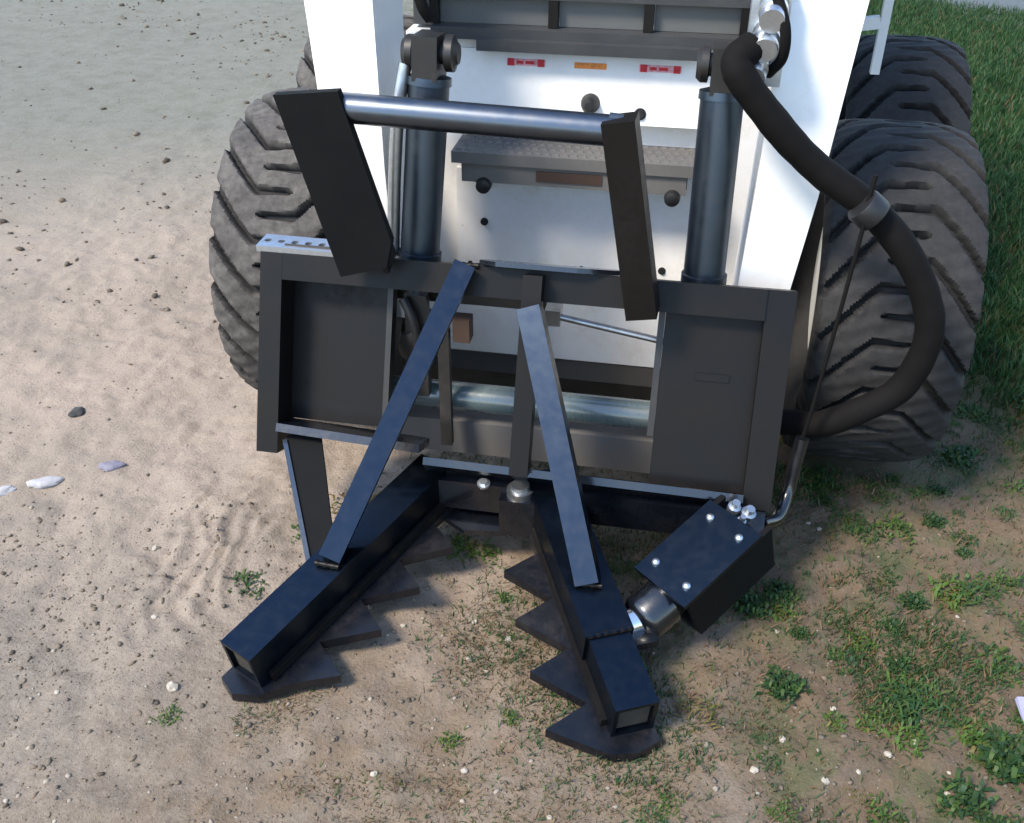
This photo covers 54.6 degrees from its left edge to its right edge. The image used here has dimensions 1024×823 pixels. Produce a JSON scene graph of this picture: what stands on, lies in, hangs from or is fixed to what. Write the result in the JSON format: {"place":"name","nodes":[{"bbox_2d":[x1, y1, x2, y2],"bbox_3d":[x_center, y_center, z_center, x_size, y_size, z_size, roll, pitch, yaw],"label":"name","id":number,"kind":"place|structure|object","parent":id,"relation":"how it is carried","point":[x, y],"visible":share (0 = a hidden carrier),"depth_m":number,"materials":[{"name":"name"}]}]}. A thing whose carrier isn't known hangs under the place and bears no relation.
{"place":"outdoors","nodes":[
{"label":"outdoors","id":0,"kind":"place"},
{"bbox_2d":[0,0,1023,822],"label":"ground","id":1,"kind":"structure","parent":0,"point":[166,432],"depth_m":2.27,"materials":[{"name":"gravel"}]},
{"bbox_2d":[0,485,16,496],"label":"rock","id":2,"kind":"object","parent":1,"relation":"on","point":[5,490],"visible":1,"depth_m":2.50,"materials":[{"name":"stone"}]},
{"bbox_2d":[26,475,63,488],"bbox_3d":[-1.193,0.184,2.536,0.092,0.030,0.039,-10,35,-15],"label":"rock","id":3,"kind":"object","parent":1,"relation":"on","point":[46,482],"visible":1,"depth_m":2.52,"materials":[{"name":"stone"}]},
{"bbox_2d":[68,407,84,417],"bbox_3d":[-1.223,0.003,2.785,0.046,0.030,0.040,-14,37,-20],"label":"stone","id":4,"kind":"object","parent":1,"relation":"on","point":[76,412],"visible":1,"depth_m":2.77,"materials":[{"name":"stone"}]},
{"bbox_2d":[98,460,126,471],"bbox_3d":[-1.042,0.144,2.588,0.071,0.030,0.041,-7,35,-10],"label":"stone","id":5,"kind":"object","parent":1,"relation":"on","point":[109,466],"visible":0.99,"depth_m":2.58,"materials":[{"name":"stone"}]},
{"bbox_2d":[0,0,308,323],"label":"loose stones","id":6,"kind":"object","parent":1,"relation":"on","point":[61,200],"visible":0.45,"depth_m":4.76,"materials":[{"name":"stone"}]},
{"bbox_2d":[148,702,185,726],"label":"weed","id":7,"kind":"object","parent":1,"relation":"on","point":[168,715],"visible":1,"depth_m":1.92,"materials":[{"name":"green plant"}]},
{"bbox_2d":[166,681,177,691],"bbox_3d":[-0.676,0.547,1.974,0.025,0.015,0.024,-3,34,-5],"label":"pebble","id":8,"kind":"object","parent":1,"relation":"on","point":[171,686],"visible":1,"depth_m":1.97,"materials":[{"name":"stone"}]},
{"bbox_2d":[227,568,266,601],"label":"weed","id":9,"kind":"object","parent":1,"relation":"on","point":[244,580],"visible":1,"depth_m":2.20,"materials":[{"name":"green plant"}]},
{"bbox_2d":[329,490,381,523],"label":"weed","id":10,"kind":"object","parent":1,"relation":"on","point":[333,495],"visible":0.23,"depth_m":2.45,"materials":[{"name":"green plant"}]},
{"bbox_2d":[435,730,464,751],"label":"weed","id":11,"kind":"object","parent":1,"relation":"on","point":[453,739],"visible":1,"depth_m":1.88,"materials":[{"name":"green plant"}]},
{"bbox_2d":[446,533,474,562],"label":"weed","id":12,"kind":"object","parent":1,"relation":"on","point":[458,538],"visible":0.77,"depth_m":2.31,"materials":[{"name":"green plant"}]},
{"bbox_2d":[464,537,501,567],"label":"weed","id":13,"kind":"object","parent":1,"relation":"on","point":[488,550],"visible":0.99,"depth_m":2.31,"materials":[{"name":"green plant"}]},
{"bbox_2d":[196,521,795,822],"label":"dry thatch","id":14,"kind":"object","parent":1,"relation":"on","point":[453,820],"visible":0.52,"depth_m":1.85,"materials":[{"name":"beige plant"}]},
{"bbox_2d":[489,590,515,606],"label":"weed","id":15,"kind":"object","parent":1,"relation":"on","point":[499,594],"visible":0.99,"depth_m":2.18,"materials":[{"name":"green plant"}]},
{"bbox_2d":[501,708,523,726],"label":"weed","id":16,"kind":"object","parent":1,"relation":"on","point":[512,718],"visible":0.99,"depth_m":1.91,"materials":[{"name":"green plant"}]},
{"bbox_2d":[209,0,988,472],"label":"skid steer","id":17,"kind":"object","parent":1,"relation":"on","point":[735,198],"visible":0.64,"depth_m":2.29,"materials":[{"name":"metal"}]},
{"bbox_2d":[220,32,945,761],"bbox_3d":[0.097,-0.051,1.853,1.436,1.128,0.775,6,34,9],"label":"tree puller","id":18,"kind":"object","parent":17,"relation":"attached to","point":[722,418],"visible":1,"depth_m":2.03,"materials":[{"name":"black paint"}]},
{"bbox_2d":[608,557,634,576],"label":"weed","id":19,"kind":"object","parent":1,"relation":"on","point":[623,567],"visible":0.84,"depth_m":2.25,"materials":[{"name":"green plant"}]},
{"bbox_2d":[626,559,642,578],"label":"weed","id":20,"kind":"object","parent":1,"relation":"on","point":[633,562],"visible":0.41,"depth_m":2.27,"materials":[{"name":"green plant"}]},
{"bbox_2d":[620,802,671,822],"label":"weed","id":21,"kind":"object","parent":1,"relation":"on","point":[644,817],"visible":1,"depth_m":1.73,"materials":[{"name":"green plant"}]},
{"bbox_2d":[648,788,683,819],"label":"weed","id":22,"kind":"object","parent":1,"relation":"on","point":[667,804],"visible":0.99,"depth_m":1.75,"materials":[{"name":"green plant"}]},
{"bbox_2d":[663,622,685,635],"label":"weed","id":23,"kind":"object","parent":1,"relation":"on","point":[675,631],"visible":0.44,"depth_m":2.10,"materials":[{"name":"green plant"}]},
{"bbox_2d":[659,689,720,736],"bbox_3d":[0.353,0.582,1.918,0.113,0.016,0.101,24,41,31],"label":"weed","id":24,"kind":"object","parent":1,"relation":"on","point":[698,705],"visible":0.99,"depth_m":1.92,"materials":[{"name":"green plant"}]},
{"bbox_2d":[386,211,1023,822],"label":"sparse grass","id":25,"kind":"structure","parent":1,"relation":"on","point":[888,653],"depth_m":2.05,"materials":[{"name":"plant"}]},
{"bbox_2d":[732,588,773,620],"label":"weed","id":26,"kind":"object","parent":1,"relation":"on","point":[748,605],"visible":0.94,"depth_m":2.15,"materials":[{"name":"green plant"}]},
{"bbox_2d":[750,766,758,773],"bbox_3d":[0.445,0.659,1.824,0.017,0.009,0.014,-6,33,-3],"label":"pebble","id":27,"kind":"object","parent":1,"relation":"on","point":[753,770],"visible":1,"depth_m":1.82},
{"bbox_2d":[746,733,763,748],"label":"weed","id":28,"kind":"object","parent":1,"relation":"on","point":[756,739],"visible":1,"depth_m":1.88,"materials":[{"name":"green plant"}]},
{"bbox_2d":[748,748,780,778],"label":"weed","id":29,"kind":"object","parent":1,"relation":"on","point":[766,758],"visible":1,"depth_m":1.84,"materials":[{"name":"green plant"}]},
{"bbox_2d":[763,803,775,818],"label":"weed","id":30,"kind":"object","parent":1,"relation":"on","point":[767,810],"visible":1,"depth_m":1.75,"materials":[{"name":"green plant"}]},
{"bbox_2d":[759,596,796,622],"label":"weed","id":31,"kind":"object","parent":1,"relation":"on","point":[774,617],"visible":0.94,"depth_m":2.15,"materials":[{"name":"green plant"}]},
{"bbox_2d":[757,576,799,607],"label":"weed","id":32,"kind":"object","parent":1,"relation":"on","point":[782,590],"visible":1,"depth_m":2.18,"materials":[{"name":"green plant"}]},
{"bbox_2d":[756,663,812,704],"bbox_3d":[0.546,0.545,1.975,0.104,0.030,0.095,21,39,28],"label":"weed","id":33,"kind":"object","parent":1,"relation":"on","point":[794,688],"visible":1,"depth_m":1.98,"materials":[{"name":"green plant"}]},
{"bbox_2d":[773,796,801,822],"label":"weed","id":34,"kind":"object","parent":1,"relation":"on","point":[787,812],"visible":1,"depth_m":1.75,"materials":[{"name":"green plant"}]},
{"bbox_2d":[786,584,807,604],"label":"weed","id":35,"kind":"object","parent":1,"relation":"on","point":[796,595],"visible":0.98,"depth_m":2.17,"materials":[{"name":"green plant"}]},
{"bbox_2d":[789,625,810,643],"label":"weed","id":36,"kind":"object","parent":1,"relation":"on","point":[801,630],"visible":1,"depth_m":2.09,"materials":[{"name":"green plant"}]},
{"bbox_2d":[798,467,827,492],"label":"weed","id":37,"kind":"object","parent":1,"relation":"on","point":[810,478],"visible":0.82,"depth_m":2.51,"materials":[{"name":"green plant"}]},
{"bbox_2d":[802,481,843,502],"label":"weed","id":38,"kind":"object","parent":1,"relation":"on","point":[825,486],"visible":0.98,"depth_m":2.48,"materials":[{"name":"green plant"}]},
{"bbox_2d":[809,492,839,513],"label":"weed","id":39,"kind":"object","parent":1,"relation":"on","point":[823,498],"visible":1,"depth_m":2.44,"materials":[{"name":"green plant"}]},
{"bbox_2d":[821,777,829,784],"bbox_3d":[0.571,0.673,1.807,0.016,0.009,0.014,27,45,20],"label":"pebble","id":40,"kind":"object","parent":1,"relation":"on","point":[825,781],"visible":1,"depth_m":1.80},
{"bbox_2d":[804,455,848,486],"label":"weed","id":41,"kind":"object","parent":1,"relation":"on","point":[818,468],"visible":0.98,"depth_m":2.54,"materials":[{"name":"green plant"}]},
{"bbox_2d":[811,520,842,539],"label":"weed","id":42,"kind":"object","parent":1,"relation":"on","point":[825,529],"visible":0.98,"depth_m":2.36,"materials":[{"name":"green plant"}]},
{"bbox_2d":[826,598,844,613],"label":"weed","id":43,"kind":"object","parent":1,"relation":"on","point":[835,605],"visible":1,"depth_m":2.17,"materials":[{"name":"green plant"}]},
{"bbox_2d":[822,710,850,734],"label":"weed","id":44,"kind":"object","parent":1,"relation":"on","point":[834,720],"visible":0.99,"depth_m":1.91,"materials":[{"name":"green plant"}]},
{"bbox_2d":[828,506,868,539],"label":"weed","id":45,"kind":"object","parent":1,"relation":"on","point":[855,517],"visible":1,"depth_m":2.37,"materials":[{"name":"green plant"}]},
{"bbox_2d":[824,645,872,679],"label":"weed","id":46,"kind":"object","parent":1,"relation":"on","point":[833,651],"visible":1,"depth_m":2.04,"materials":[{"name":"green plant"}]},
{"bbox_2d":[842,625,879,655],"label":"weed","id":47,"kind":"object","parent":1,"relation":"on","point":[861,649],"visible":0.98,"depth_m":2.08,"materials":[{"name":"green plant"}]},
{"bbox_2d":[845,787,878,808],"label":"weed","id":48,"kind":"object","parent":1,"relation":"on","point":[871,799],"visible":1,"depth_m":1.78,"materials":[{"name":"green plant"}]},
{"bbox_2d":[855,475,878,489],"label":"weed","id":49,"kind":"object","parent":1,"relation":"on","point":[864,481],"visible":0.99,"depth_m":2.51,"materials":[{"name":"green plant"}]},
{"bbox_2d":[849,520,888,544],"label":"weed","id":50,"kind":"object","parent":1,"relation":"on","point":[869,529],"visible":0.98,"depth_m":2.35,"materials":[{"name":"green plant"}]},
{"bbox_2d":[853,713,896,737],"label":"weed","id":51,"kind":"object","parent":1,"relation":"on","point":[867,729],"visible":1,"depth_m":1.90,"materials":[{"name":"green plant"}]},
{"bbox_2d":[860,482,895,505],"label":"weed","id":52,"kind":"object","parent":1,"relation":"on","point":[884,491],"visible":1,"depth_m":2.46,"materials":[{"name":"green plant"}]},
{"bbox_2d":[861,696,898,725],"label":"weed","id":53,"kind":"object","parent":1,"relation":"on","point":[888,706],"visible":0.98,"depth_m":1.92,"materials":[{"name":"green plant"}]},
{"bbox_2d":[866,791,907,822],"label":"weed","id":54,"kind":"object","parent":1,"relation":"on","point":[881,813],"visible":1,"depth_m":1.75,"materials":[{"name":"green plant"}]},
{"bbox_2d":[873,565,900,588],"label":"weed","id":55,"kind":"object","parent":1,"relation":"on","point":[888,579],"visible":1,"depth_m":2.23,"materials":[{"name":"green plant"}]},
{"bbox_2d":[883,751,892,757],"bbox_3d":[0.699,0.637,1.844,0.013,0.010,0.015,-10,35,-14],"label":"pebble","id":56,"kind":"object","parent":1,"relation":"on","point":[888,754],"visible":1,"depth_m":1.84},
{"bbox_2d":[879,473,899,487],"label":"weed","id":57,"kind":"object","parent":1,"relation":"on","point":[897,481],"visible":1,"depth_m":2.52,"materials":[{"name":"green plant"}]},
{"bbox_2d":[878,615,906,635],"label":"weed","id":58,"kind":"object","parent":1,"relation":"on","point":[891,623],"visible":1,"depth_m":2.10,"materials":[{"name":"green plant"}]},
{"bbox_2d":[871,513,916,543],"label":"weed","id":59,"kind":"object","parent":1,"relation":"on","point":[889,525],"visible":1,"depth_m":2.36,"materials":[{"name":"green plant"}]},
{"bbox_2d":[875,683,921,724],"bbox_3d":[0.758,0.566,1.943,0.093,0.029,0.102,-9,35,-14],"label":"weed","id":60,"kind":"object","parent":1,"relation":"on","point":[895,697],"visible":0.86,"depth_m":1.94,"materials":[{"name":"green plant"}]},
{"bbox_2d":[883,654,914,678],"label":"weed","id":61,"kind":"object","parent":1,"relation":"on","point":[896,666],"visible":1,"depth_m":2.02,"materials":[{"name":"green plant"}]},
{"bbox_2d":[884,717,930,759],"bbox_3d":[0.747,0.614,1.862,0.076,0.021,0.089,-4,34,-6],"label":"weed","id":62,"kind":"object","parent":1,"relation":"on","point":[912,740],"visible":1,"depth_m":1.86,"materials":[{"name":"green plant"}]},
{"bbox_2d":[893,590,930,617],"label":"weed","id":63,"kind":"object","parent":1,"relation":"on","point":[911,602],"visible":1,"depth_m":2.16,"materials":[{"name":"green plant"}]},
{"bbox_2d":[885,669,939,707],"bbox_3d":[0.790,0.548,1.968,0.110,0.025,0.091,-1,34,-2],"label":"weed","id":64,"kind":"object","parent":1,"relation":"on","point":[908,681],"visible":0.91,"depth_m":1.98,"materials":[{"name":"green plant"}]},
{"bbox_2d":[909,483,929,500],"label":"weed","id":65,"kind":"object","parent":1,"relation":"on","point":[917,491],"visible":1,"depth_m":2.48,"materials":[{"name":"green plant"}]},
{"bbox_2d":[890,682,958,746],"bbox_3d":[0.799,0.574,1.912,0.141,0.039,0.171,0,34,0],"label":"weed","id":66,"kind":"object","parent":1,"relation":"on","point":[917,723],"visible":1,"depth_m":1.91,"materials":[{"name":"green plant"}]},
{"bbox_2d":[918,664,936,680],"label":"weed","id":67,"kind":"object","parent":1,"relation":"on","point":[921,670],"visible":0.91,"depth_m":2.02,"materials":[{"name":"green plant"}]},
{"bbox_2d":[920,511,947,531],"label":"weed","id":68,"kind":"object","parent":1,"relation":"on","point":[936,520],"visible":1,"depth_m":2.37,"materials":[{"name":"green plant"}]},
{"bbox_2d":[917,687,955,717],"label":"weed","id":69,"kind":"object","parent":1,"relation":"on","point":[934,704],"visible":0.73,"depth_m":1.94,"materials":[{"name":"green plant"}]},
{"bbox_2d":[928,483,945,496],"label":"weed","id":70,"kind":"object","parent":1,"relation":"on","point":[935,488],"visible":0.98,"depth_m":2.49,"materials":[{"name":"green plant"}]},
{"bbox_2d":[929,485,953,498],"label":"weed","id":71,"kind":"object","parent":1,"relation":"on","point":[944,491],"visible":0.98,"depth_m":2.49,"materials":[{"name":"green plant"}]},
{"bbox_2d":[930,459,952,470],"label":"weed","id":72,"kind":"object","parent":1,"relation":"on","point":[939,466],"visible":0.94,"depth_m":2.58,"materials":[{"name":"green plant"}]},
{"bbox_2d":[934,800,958,818],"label":"weed","id":73,"kind":"object","parent":1,"relation":"on","point":[943,815],"visible":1,"depth_m":1.75,"materials":[{"name":"green plant"}]},
{"bbox_2d":[931,586,974,617],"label":"weed","id":74,"kind":"object","parent":1,"relation":"on","point":[949,600],"visible":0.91,"depth_m":2.17,"materials":[{"name":"green plant"}]},
{"bbox_2d":[928,573,978,611],"bbox_3d":[0.976,0.397,2.186,0.109,0.030,0.127,11,36,16],"label":"weed","id":75,"kind":"object","parent":1,"relation":"on","point":[937,587],"visible":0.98,"depth_m":2.18,"materials":[{"name":"green plant"}]},
{"bbox_2d":[938,443,983,470],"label":"weed","id":76,"kind":"object","parent":1,"relation":"on","point":[959,453],"visible":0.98,"depth_m":2.61,"materials":[{"name":"green plant"}]},
{"bbox_2d":[947,527,978,546],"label":"weed","id":77,"kind":"object","parent":1,"relation":"on","point":[959,534],"visible":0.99,"depth_m":2.34,"materials":[{"name":"green plant"}]},
{"bbox_2d":[950,457,978,477],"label":"weed","id":78,"kind":"object","parent":1,"relation":"on","point":[972,468],"visible":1,"depth_m":2.56,"materials":[{"name":"green plant"}]},
{"bbox_2d":[955,546,974,559],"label":"weed","id":79,"kind":"object","parent":1,"relation":"on","point":[963,551],"visible":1,"depth_m":2.29,"materials":[{"name":"green plant"}]},
{"bbox_2d":[935,767,998,822],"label":"weed","id":80,"kind":"object","parent":1,"relation":"on","point":[962,789],"visible":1,"depth_m":1.76,"materials":[{"name":"green plant"}]},
{"bbox_2d":[944,711,990,745],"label":"weed","id":81,"kind":"object","parent":1,"relation":"on","point":[964,740],"visible":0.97,"depth_m":1.88,"materials":[{"name":"green plant"}]},
{"bbox_2d":[954,401,989,422],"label":"weed","id":82,"kind":"object","parent":1,"relation":"on","point":[956,412],"visible":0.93,"depth_m":2.79,"materials":[{"name":"green plant"}]},
{"bbox_2d":[946,572,1002,610],"bbox_3d":[1.026,0.389,2.185,0.107,0.030,0.130,-14,37,-20],"label":"weed","id":83,"kind":"object","parent":1,"relation":"on","point":[976,587],"visible":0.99,"depth_m":2.18,"materials":[{"name":"green plant"}]},
{"bbox_2d":[957,406,995,423],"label":"weed","id":84,"kind":"object","parent":1,"relation":"on","point":[979,414],"visible":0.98,"depth_m":2.78,"materials":[{"name":"green plant"}]},
{"bbox_2d":[967,751,993,770],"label":"weed","id":85,"kind":"object","parent":1,"relation":"on","point":[972,757],"visible":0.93,"depth_m":1.83,"materials":[{"name":"green plant"}]},
{"bbox_2d":[958,727,1009,763],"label":"weed","id":86,"kind":"object","parent":1,"relation":"on","point":[973,748],"visible":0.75,"depth_m":1.86,"materials":[{"name":"green plant"}]},
{"bbox_2d":[972,717,996,732],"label":"weed","id":87,"kind":"object","parent":1,"relation":"on","point":[983,722],"visible":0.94,"depth_m":1.90,"materials":[{"name":"green plant"}]},
{"bbox_2d":[972,573,1008,598],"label":"weed","id":88,"kind":"object","parent":1,"relation":"on","point":[998,585],"visible":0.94,"depth_m":2.19,"materials":[{"name":"green plant"}]},
{"bbox_2d":[976,413,1010,431],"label":"weed","id":89,"kind":"object","parent":1,"relation":"on","point":[993,423],"visible":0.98,"depth_m":2.75,"materials":[{"name":"green plant"}]},
{"bbox_2d":[964,722,1023,792],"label":"weed","id":90,"kind":"object","parent":1,"relation":"on","point":[1017,757],"visible":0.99,"depth_m":1.83,"materials":[{"name":"green plant"}]},
{"bbox_2d":[966,641,1023,688],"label":"weed","id":91,"kind":"object","parent":1,"relation":"on","point":[997,655],"visible":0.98,"depth_m":2.03,"materials":[{"name":"green plant"}]},
{"bbox_2d":[966,740,1023,786],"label":"weed","id":92,"kind":"object","parent":1,"relation":"on","point":[996,767],"visible":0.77,"depth_m":1.81,"materials":[{"name":"green plant"}]},
{"bbox_2d":[980,814,1015,822],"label":"weed","id":93,"kind":"object","parent":1,"relation":"on","point":[999,819],"visible":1,"depth_m":1.73,"materials":[{"name":"green plant"}]},
{"bbox_2d":[975,730,1020,759],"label":"weed","id":94,"kind":"object","parent":1,"relation":"on","point":[1011,746],"visible":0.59,"depth_m":1.87,"materials":[{"name":"green plant"}]},
{"bbox_2d":[982,661,1022,689],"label":"weed","id":95,"kind":"object","parent":1,"relation":"on","point":[1005,668],"visible":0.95,"depth_m":2.00,"materials":[{"name":"green plant"}]},
{"bbox_2d":[987,567,1019,592],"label":"weed","id":96,"kind":"object","parent":1,"relation":"on","point":[1000,578],"visible":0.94,"depth_m":2.23,"materials":[{"name":"green plant"}]},
{"bbox_2d":[989,812,1019,822],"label":"weed","id":97,"kind":"object","parent":1,"relation":"on","point":[1006,816],"visible":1,"depth_m":1.74,"materials":[{"name":"green plant"}]},
{"bbox_2d":[988,432,1023,452],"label":"weed","id":98,"kind":"object","parent":1,"relation":"on","point":[1008,442],"visible":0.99,"depth_m":2.66,"materials":[{"name":"green plant"}]},
{"bbox_2d":[992,505,1020,522],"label":"weed","id":99,"kind":"object","parent":1,"relation":"on","point":[996,508],"visible":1,"depth_m":2.41,"materials":[{"name":"green plant"}]},
{"bbox_2d":[995,477,1023,496],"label":"weed","id":100,"kind":"object","parent":1,"relation":"on","point":[1020,483],"visible":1,"depth_m":2.49,"materials":[{"name":"green plant"}]},
{"bbox_2d":[1000,609,1023,640],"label":"weed","id":101,"kind":"object","parent":1,"relation":"on","point":[1020,630],"visible":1,"depth_m":2.08,"materials":[{"name":"green plant"}]},
{"bbox_2d":[1002,575,1023,595],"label":"weed","id":102,"kind":"object","parent":1,"relation":"on","point":[1014,581],"visible":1,"depth_m":2.21,"materials":[{"name":"green plant"}]},
{"bbox_2d":[1006,710,1023,742],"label":"weed","id":103,"kind":"object","parent":1,"relation":"on","point":[1017,719],"visible":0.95,"depth_m":1.90,"materials":[{"name":"green plant"}]},
{"bbox_2d":[1012,392,1023,409],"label":"weed","id":104,"kind":"object","parent":1,"relation":"on","point":[1021,401],"visible":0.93,"depth_m":2.80,"materials":[{"name":"green plant"}]},
{"bbox_2d":[1015,697,1023,720],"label":"paper scrap","id":105,"kind":"object","parent":1,"relation":"on","point":[1019,702],"visible":1,"depth_m":1.91,"materials":[{"name":"paper"}]},
{"bbox_2d":[861,0,1023,438],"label":"lawn grass","id":106,"kind":"structure","parent":0,"point":[965,33],"depth_m":4.71,"materials":[{"name":"plant"}]},
{"bbox_2d":[901,0,1023,30],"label":"gravel road","id":107,"kind":"structure","parent":0,"point":[1013,3],"depth_m":7.14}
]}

